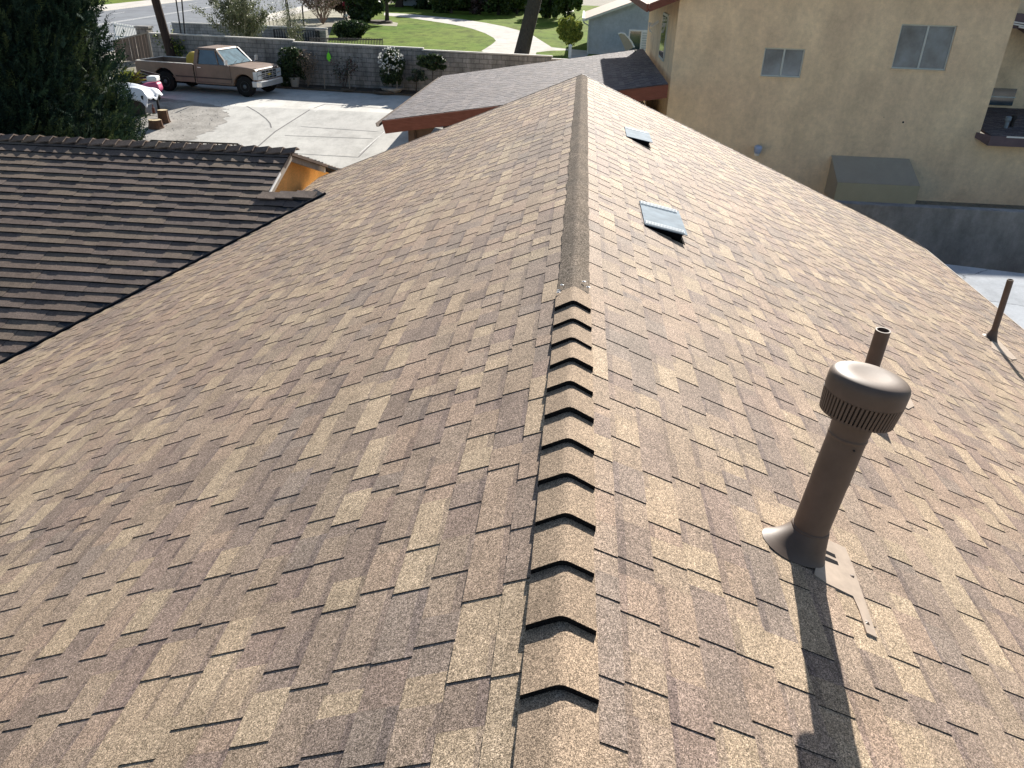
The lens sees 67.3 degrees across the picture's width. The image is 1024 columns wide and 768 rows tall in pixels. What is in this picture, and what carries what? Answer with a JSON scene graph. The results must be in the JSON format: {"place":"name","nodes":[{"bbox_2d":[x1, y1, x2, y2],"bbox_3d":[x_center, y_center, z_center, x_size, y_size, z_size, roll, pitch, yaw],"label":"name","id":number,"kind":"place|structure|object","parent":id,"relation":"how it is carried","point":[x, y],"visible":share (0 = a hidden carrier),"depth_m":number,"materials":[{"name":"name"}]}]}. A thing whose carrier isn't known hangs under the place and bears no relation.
{"place":"outdoors","nodes":[
{"label":"outdoors","id":0,"kind":"place"},
{"bbox_2d":[88,0,179,9],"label":"pavement","id":1,"kind":"structure","parent":0,"point":[125,4],"depth_m":92.13,"materials":[{"name":"concrete"}]},
{"bbox_2d":[134,25,153,47],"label":"gate pillar","id":2,"kind":"structure","parent":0,"point":[141,29],"depth_m":43.65,"materials":[{"name":"grey concrete"}]},
{"bbox_2d":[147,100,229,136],"bbox_3d":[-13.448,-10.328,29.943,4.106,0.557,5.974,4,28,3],"label":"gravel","id":3,"kind":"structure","parent":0,"point":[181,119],"depth_m":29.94,"materials":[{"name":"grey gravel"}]},
{"bbox_2d":[90,0,322,50],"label":"road","id":4,"kind":"structure","parent":0,"point":[137,13],"depth_m":79.89,"materials":[{"name":"grey asphalt"}]},
{"bbox_2d":[113,22,136,39],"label":"picket fence","id":5,"kind":"object","parent":4,"relation":"on","point":[119,28],"visible":0.53,"depth_m":49.40,"materials":[{"name":"white paint"}]},
{"bbox_2d":[101,5,299,50],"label":"road markings","id":6,"kind":"object","parent":4,"relation":"on","point":[154,15],"visible":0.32,"depth_m":75.34,"materials":[{"name":"paint"}]},
{"bbox_2d":[103,3,324,60],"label":"pavement","id":7,"kind":"structure","parent":0,"point":[297,10],"depth_m":86.28,"materials":[{"name":"concrete"}]},
{"bbox_2d":[175,0,181,33],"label":"thin pole","id":8,"kind":"object","parent":7,"relation":"on","point":[178,17],"visible":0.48,"depth_m":56.26,"materials":[{"name":"black metal"}]},
{"bbox_2d":[181,0,185,33],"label":"thin pole","id":9,"kind":"object","parent":7,"relation":"on","point":[183,16],"visible":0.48,"depth_m":56.55,"materials":[{"name":"black metal"}]},
{"bbox_2d":[142,81,450,167],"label":"driveway","id":10,"kind":"structure","parent":0,"point":[245,125],"depth_m":29.99,"materials":[{"name":"concrete"}]},
{"bbox_2d":[131,98,228,142],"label":"dirt","id":11,"kind":"structure","parent":10,"relation":"on","point":[202,122],"depth_m":29.80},
{"bbox_2d":[117,68,146,83],"bbox_3d":[-16.241,-12.904,32.697,1.465,1.256,1.467,-18,34,-32],"label":"spiky plant","id":12,"kind":"object","parent":11,"relation":"on","point":[136,80],"visible":0.33,"depth_m":32.56,"materials":[{"name":"green plant"}]},
{"bbox_2d":[129,100,143,115],"bbox_3d":[-14.747,-11.001,30.044,0.840,0.900,0.827,4,28,3],"label":"black bin","id":13,"kind":"object","parent":11,"relation":"on","point":[135,103],"visible":0.12,"depth_m":29.80,"materials":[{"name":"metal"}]},
{"bbox_2d":[119,68,159,84],"bbox_3d":[-15.982,-12.889,32.857,2.009,1.092,0.904,4,28,3],"label":"scrap pile","id":14,"kind":"object","parent":11,"relation":"on","point":[140,83],"visible":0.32,"depth_m":32.64,"materials":[{"name":"black metal"}]},
{"bbox_2d":[126,83,162,117],"bbox_3d":[-15.124,-11.189,30.157,2.320,1.224,1.402,4,28,3],"label":"tarp covered table","id":15,"kind":"object","parent":11,"relation":"on","point":[144,94],"visible":0.34,"depth_m":29.71,"materials":[{"name":"white fabric"}]},
{"bbox_2d":[142,75,162,100],"bbox_3d":[-15.105,-12.315,31.999,1.006,0.950,0.580,1,28,-2],"label":"pink cart","id":16,"kind":"object","parent":11,"relation":"on","point":[152,80],"visible":0.49,"depth_m":31.78,"materials":[{"name":"plastic"}]},
{"bbox_2d":[148,119,164,129],"bbox_3d":[-13.326,-9.719,28.747,0.605,0.301,0.562,26,37,37],"label":"tree stump","id":17,"kind":"object","parent":11,"relation":"on","point":[154,124],"visible":0.99,"depth_m":28.59,"materials":[{"name":"brown wood"}]},
{"bbox_2d":[157,109,170,123],"bbox_3d":[-13.281,-10.201,29.310,0.471,0.461,0.459,4,28,3],"label":"tree stump","id":18,"kind":"object","parent":11,"relation":"on","point":[163,114],"visible":0.86,"depth_m":29.18,"materials":[{"name":"brown wood"}]},
{"bbox_2d":[150,140,239,145],"bbox_3d":[-8.614,-5.600,21.296,2.486,2.181,0.060,4,28,3],"label":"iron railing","id":19,"kind":"object","parent":10,"relation":"on","point":[217,143],"visible":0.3,"depth_m":20.77,"materials":[{"name":"black metal"}]},
{"bbox_2d":[135,45,282,96],"bbox_3d":[-13.600,-14.121,34.437,6.324,1.865,2.620,8,29,12],"label":"pickup truck","id":20,"kind":"object","parent":10,"relation":"on","point":[234,66],"visible":0.96,"depth_m":33.61,"materials":[{"name":"beige paint"}]},
{"bbox_2d":[186,51,193,63],"bbox_3d":[-14.158,-14.588,34.875,1.020,0.895,0.720,8,29,12],"label":"yellow tank","id":21,"kind":"object","parent":20,"relation":"in","point":[190,57],"visible":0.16,"depth_m":34.52,"materials":[{"name":"plastic"}]},
{"bbox_2d":[157,81,418,95],"bbox_3d":[-5.009,-13.533,35.752,28.420,0.090,1.145,6,29,8],"label":"planting strip","id":22,"kind":"object","parent":10,"relation":"on","point":[358,90],"visible":0.29,"depth_m":35.90,"materials":[{"name":"soil"}]},
{"bbox_2d":[151,0,175,56],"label":"utility pole","id":23,"kind":"object","parent":22,"relation":"on","point":[162,25],"visible":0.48,"depth_m":36.32,"materials":[{"name":"brown wood"}]},
{"bbox_2d":[153,25,186,56],"bbox_3d":[-16.376,-16.132,37.340,1.453,2.311,1.427,23,35,33],"label":"green vine","id":24,"kind":"object","parent":22,"relation":"on","point":[182,47],"visible":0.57,"depth_m":37.03,"materials":[{"name":"green plant"}]},
{"bbox_2d":[279,76,290,86],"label":"plant","id":25,"kind":"object","parent":22,"relation":"on","point":[286,83],"visible":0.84,"depth_m":36.07,"materials":[{"name":"green plant"}]},
{"bbox_2d":[276,46,310,86],"bbox_3d":[-10.221,-14.774,35.765,1.637,1.802,0.964,-10,31,-22],"label":"potted shrub","id":26,"kind":"object","parent":22,"relation":"on","point":[290,68],"visible":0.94,"depth_m":35.57,"materials":[{"name":"green plant"}]},
{"bbox_2d":[296,50,321,86],"bbox_3d":[-9.495,-14.697,35.747,1.211,1.719,1.228,15,31,23],"label":"dry shrub","id":27,"kind":"object","parent":22,"relation":"on","point":[311,65],"visible":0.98,"depth_m":35.66,"materials":[{"name":"brown plant"}]},
{"bbox_2d":[327,55,362,87],"bbox_3d":[-7.700,-14.379,35.523,1.647,1.472,0.841,-5,29,-12],"label":"bare rose","id":28,"kind":"object","parent":22,"relation":"on","point":[346,74],"visible":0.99,"depth_m":35.46,"materials":[{"name":"brown plant"}]},
{"bbox_2d":[340,87,356,90],"bbox_3d":[-7.594,-13.730,35.793,0.760,0.110,0.760,4,28,3],"label":"planting ring","id":29,"kind":"object","parent":22,"relation":"on","point":[348,89],"visible":0.98,"depth_m":35.59,"materials":[{"name":"soil"}]},
{"bbox_2d":[373,88,393,93],"bbox_3d":[-5.886,-13.543,35.550,1.100,0.110,1.100,4,28,3],"label":"planting ring","id":30,"kind":"object","parent":22,"relation":"on","point":[377,91],"visible":0.73,"depth_m":35.15,"materials":[{"name":"soil"}]},
{"bbox_2d":[378,47,405,92],"bbox_3d":[-5.475,-14.385,35.158,1.143,1.951,1.066,16,32,24],"label":"white flower bush","id":31,"kind":"object","parent":22,"relation":"on","point":[394,65],"visible":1,"depth_m":34.98,"materials":[{"name":"green plant"}]},
{"bbox_2d":[406,69,428,92],"bbox_3d":[-4.328,-13.830,35.130,1.026,1.073,0.738,-4,29,-11],"label":"plant","id":32,"kind":"object","parent":22,"relation":"on","point":[420,74],"visible":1,"depth_m":34.95,"materials":[{"name":"green plant"}]},
{"bbox_2d":[416,48,446,80],"bbox_3d":[-3.641,-14.119,34.780,1.367,1.950,0.973,-9,30,-19],"label":"dark shrub","id":33,"kind":"object","parent":22,"relation":"on","point":[433,62],"visible":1,"depth_m":34.42,"materials":[{"name":"green plant"}]},
{"bbox_2d":[247,104,386,156],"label":"driveway joints","id":34,"kind":"object","parent":10,"relation":"on","point":[315,127],"visible":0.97,"depth_m":28.94,"materials":[{"name":"grey concrete"}]},
{"bbox_2d":[314,105,383,152],"bbox_3d":[-6.194,-9.964,29.745,1.692,0.552,6.982,-13,32,-25],"label":"driveway repair line","id":35,"kind":"object","parent":10,"relation":"on","point":[369,144],"visible":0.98,"depth_m":28.06,"materials":[{"name":"white concrete"}]},
{"bbox_2d":[376,49,667,141],"bbox_3d":[0.937,-9.692,27.226,8.873,3.798,11.485,4,28,3],"label":"carport","id":36,"kind":"object","parent":10,"relation":"on","point":[444,101],"visible":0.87,"depth_m":24.86,"materials":[{"name":"grey shingle"},{"name":"red-brown painted wood"}]},
{"bbox_2d":[327,3,600,55],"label":"lawn","id":37,"kind":"structure","parent":0,"point":[413,32],"depth_m":70.25,"materials":[{"name":"green plant"}]},
{"bbox_2d":[189,0,277,36],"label":"olive shrub","id":38,"kind":"object","parent":37,"relation":"on","point":[239,12],"visible":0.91,"depth_m":38.75,"materials":[{"name":"green plant"}]},
{"bbox_2d":[267,0,311,41],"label":"bare shrub","id":39,"kind":"object","parent":37,"relation":"on","point":[290,30],"visible":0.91,"depth_m":41.44,"materials":[{"name":"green plant"}]},
{"bbox_2d":[333,17,350,22],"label":"bed edge","id":40,"kind":"object","parent":37,"relation":"on","point":[336,20],"visible":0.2,"depth_m":80.28,"materials":[{"name":"grey concrete"}]},
{"bbox_2d":[332,13,369,37],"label":"round bush","id":41,"kind":"object","parent":37,"relation":"on","point":[347,28],"visible":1,"depth_m":60.42,"materials":[{"name":"green plant"}]},
{"bbox_2d":[340,0,384,22],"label":"bushy tree","id":42,"kind":"object","parent":37,"relation":"on","point":[366,11],"visible":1,"depth_m":69.55,"materials":[{"name":"green plant"}]},
{"bbox_2d":[371,22,397,25],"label":"dirt ring","id":43,"kind":"object","parent":37,"relation":"on","point":[394,24],"visible":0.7,"depth_m":75.66,"materials":[{"name":"beige soil"}]},
{"bbox_2d":[368,20,392,23],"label":"tree ring","id":44,"kind":"object","parent":43,"relation":"on","point":[381,22],"visible":0.78,"depth_m":76.47,"materials":[{"name":"concrete"}]},
{"bbox_2d":[385,0,398,20],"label":"leaning tree","id":45,"kind":"object","parent":43,"relation":"on","point":[387,10],"visible":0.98,"depth_m":76.62,"materials":[{"name":"brown plant"}]},
{"bbox_2d":[427,0,470,12],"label":"garden tree","id":46,"kind":"object","parent":37,"relation":"on","point":[444,6],"visible":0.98,"depth_m":96.28,"materials":[{"name":"green plant"}]},
{"bbox_2d":[412,0,525,12],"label":"hedge","id":47,"kind":"object","parent":37,"relation":"on","point":[455,9],"visible":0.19,"depth_m":102.52,"materials":[{"name":"green plant"}]},
{"bbox_2d":[464,0,490,13],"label":"garden tree","id":48,"kind":"object","parent":37,"relation":"on","point":[476,6],"visible":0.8,"depth_m":95.63,"materials":[{"name":"green plant"}]},
{"bbox_2d":[478,0,513,14],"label":"garden tree","id":49,"kind":"object","parent":37,"relation":"on","point":[503,5],"visible":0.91,"depth_m":95.15,"materials":[{"name":"green plant"}]},
{"bbox_2d":[512,0,527,13],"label":"garden tree","id":50,"kind":"object","parent":37,"relation":"on","point":[520,4],"visible":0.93,"depth_m":97.61,"materials":[{"name":"green plant"}]},
{"bbox_2d":[514,0,541,53],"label":"tree","id":51,"kind":"object","parent":37,"relation":"on","point":[526,32],"visible":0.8,"depth_m":53.08,"materials":[{"name":"brown plant"}]},
{"bbox_2d":[539,0,558,17],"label":"garden tree","id":52,"kind":"object","parent":37,"relation":"on","point":[546,10],"visible":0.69,"depth_m":92.82,"materials":[{"name":"green plant"}]},
{"bbox_2d":[552,0,582,18],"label":"garden tree","id":53,"kind":"object","parent":37,"relation":"on","point":[564,7],"visible":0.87,"depth_m":86.96,"materials":[{"name":"green plant"}]},
{"bbox_2d":[582,0,648,53],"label":"grey house","id":54,"kind":"structure","parent":37,"relation":"on","point":[618,26],"depth_m":54.19,"materials":[{"name":"blue"}]},
{"bbox_2d":[627,29,647,50],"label":"window","id":55,"kind":"structure","parent":54,"relation":"in","point":[638,37],"depth_m":54.30,"materials":[{"name":"white paint"}]},
{"bbox_2d":[395,0,540,8],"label":"building","id":56,"kind":"structure","parent":0,"point":[400,3],"depth_m":110.77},
{"bbox_2d":[0,74,1023,767],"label":"brown house","id":57,"kind":"structure","parent":0,"point":[580,420],"depth_m":3.94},
{"bbox_2d":[113,0,1023,209],"bbox_3d":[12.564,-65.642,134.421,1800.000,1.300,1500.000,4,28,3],"label":"ground","id":58,"kind":"structure","parent":0,"point":[329,25],"depth_m":24.10,"materials":[{"name":"grey concrete"}]},
{"bbox_2d":[0,0,155,140],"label":"cypress tree","id":59,"kind":"object","parent":58,"relation":"on","point":[58,78],"visible":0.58,"depth_m":18.10,"materials":[{"name":"green plant"}]},
{"bbox_2d":[99,0,143,4],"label":"verge","id":60,"kind":"structure","parent":58,"relation":"on","point":[116,1],"depth_m":98.93,"materials":[{"name":"green plant"}]},
{"bbox_2d":[113,31,152,60],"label":"wooden gate","id":61,"kind":"structure","parent":58,"relation":"on","point":[139,43],"depth_m":42.66,"materials":[{"name":"brown wood"}]},
{"bbox_2d":[103,0,189,10],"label":"kerb","id":62,"kind":"structure","parent":58,"relation":"on","point":[140,5],"depth_m":89.77,"materials":[{"name":"grey concrete"}]},
{"bbox_2d":[106,6,305,54],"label":"kerb","id":63,"kind":"structure","parent":58,"relation":"on","point":[271,14],"depth_m":87.65,"materials":[{"name":"grey concrete"}]},
{"bbox_2d":[171,22,328,41],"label":"block wall","id":64,"kind":"structure","parent":58,"relation":"on","point":[207,29],"depth_m":58.19,"materials":[{"name":"concrete"}]},
{"bbox_2d":[264,7,346,26],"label":"verge","id":65,"kind":"structure","parent":58,"relation":"on","point":[314,20],"depth_m":79.91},
{"bbox_2d":[298,0,341,23],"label":"bare shrub","id":66,"kind":"object","parent":58,"relation":"on","point":[319,4],"visible":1,"depth_m":72.56,"materials":[{"name":"brown plant"}]},
{"bbox_2d":[328,1,347,17],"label":"shaggy tree","id":67,"kind":"object","parent":58,"relation":"on","point":[339,8],"visible":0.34,"depth_m":82.48,"materials":[{"name":"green plant"}]},
{"bbox_2d":[148,32,562,90],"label":"block wall","id":68,"kind":"structure","parent":58,"relation":"on","point":[265,50],"depth_m":36.09,"materials":[{"name":"grey concrete"}]},
{"bbox_2d":[327,49,330,60],"bbox_3d":[-8.574,-15.387,36.012,0.200,0.542,0.105,4,28,3],"label":"lime ornament","id":69,"kind":"object","parent":68,"relation":"hanging from","point":[328,56],"visible":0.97,"depth_m":35.99,"materials":[{"name":"plastic"}]},
{"bbox_2d":[309,37,382,44],"bbox_3d":[-8.070,-15.834,37.661,3.738,2.142,0.040,6,29,8],"label":"iron fence","id":70,"kind":"object","parent":68,"relation":"on","point":[346,39],"visible":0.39,"depth_m":37.21,"materials":[{"name":"black metal"}]},
{"bbox_2d":[384,13,587,58],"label":"footpath","id":71,"kind":"structure","parent":58,"relation":"on","point":[505,38],"depth_m":67.81,"materials":[{"name":"concrete"}]},
{"bbox_2d":[536,50,568,58],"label":"lawn patch","id":72,"kind":"object","parent":71,"relation":"on","point":[562,54],"visible":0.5,"depth_m":54.37,"materials":[{"name":"green plant"}]},
{"bbox_2d":[556,15,583,50],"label":"topiary tree","id":73,"kind":"object","parent":71,"relation":"on","point":[568,30],"visible":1,"depth_m":53.45,"materials":[{"name":"green plant"}]},
{"bbox_2d":[568,44,571,57],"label":"white post","id":74,"kind":"object","parent":71,"relation":"on","point":[570,50],"visible":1,"depth_m":52.28,"materials":[{"name":"paint"}]},
{"bbox_2d":[630,0,1023,205],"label":"stucco building","id":75,"kind":"structure","parent":58,"relation":"on","point":[897,101],"depth_m":22.98,"materials":[{"name":"beige paint"}]},
{"bbox_2d":[658,12,668,61],"bbox_3d":[5.049,-11.565,25.601,0.053,1.390,1.700,4,28,3],"label":"window","id":76,"kind":"structure","parent":75,"relation":"in","point":[665,21],"depth_m":25.30,"materials":[{"name":"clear glass"}]},
{"bbox_2d":[759,48,804,78],"bbox_3d":[7.974,-9.453,22.675,1.225,0.815,0.135,4,28,3],"label":"window","id":77,"kind":"structure","parent":75,"relation":"in","point":[786,63],"depth_m":22.71,"materials":[{"name":"grey glass"}]},
{"bbox_2d":[890,24,956,71],"bbox_3d":[11.859,-9.684,22.176,1.596,1.213,0.135,4,28,3],"label":"window","id":78,"kind":"structure","parent":75,"relation":"in","point":[925,47],"depth_m":22.21,"materials":[{"name":"grey glass"}]},
{"bbox_2d":[989,88,1016,105],"bbox_3d":[16.354,-9.618,25.759,0.953,0.535,0.069,4,28,3],"label":"window","id":79,"kind":"structure","parent":75,"relation":"in","point":[1000,96],"depth_m":25.73,"materials":[{"name":"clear glass"}]},
{"bbox_2d":[835,200,1023,272],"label":"plaster wall","id":80,"kind":"structure","parent":0,"point":[985,238],"depth_m":17.16,"materials":[{"name":"grey paint"}]},
{"bbox_2d":[945,264,1023,328],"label":"patio","id":81,"kind":"structure","parent":0,"point":[989,284],"depth_m":13.95,"materials":[{"name":"concrete"}]}
]}

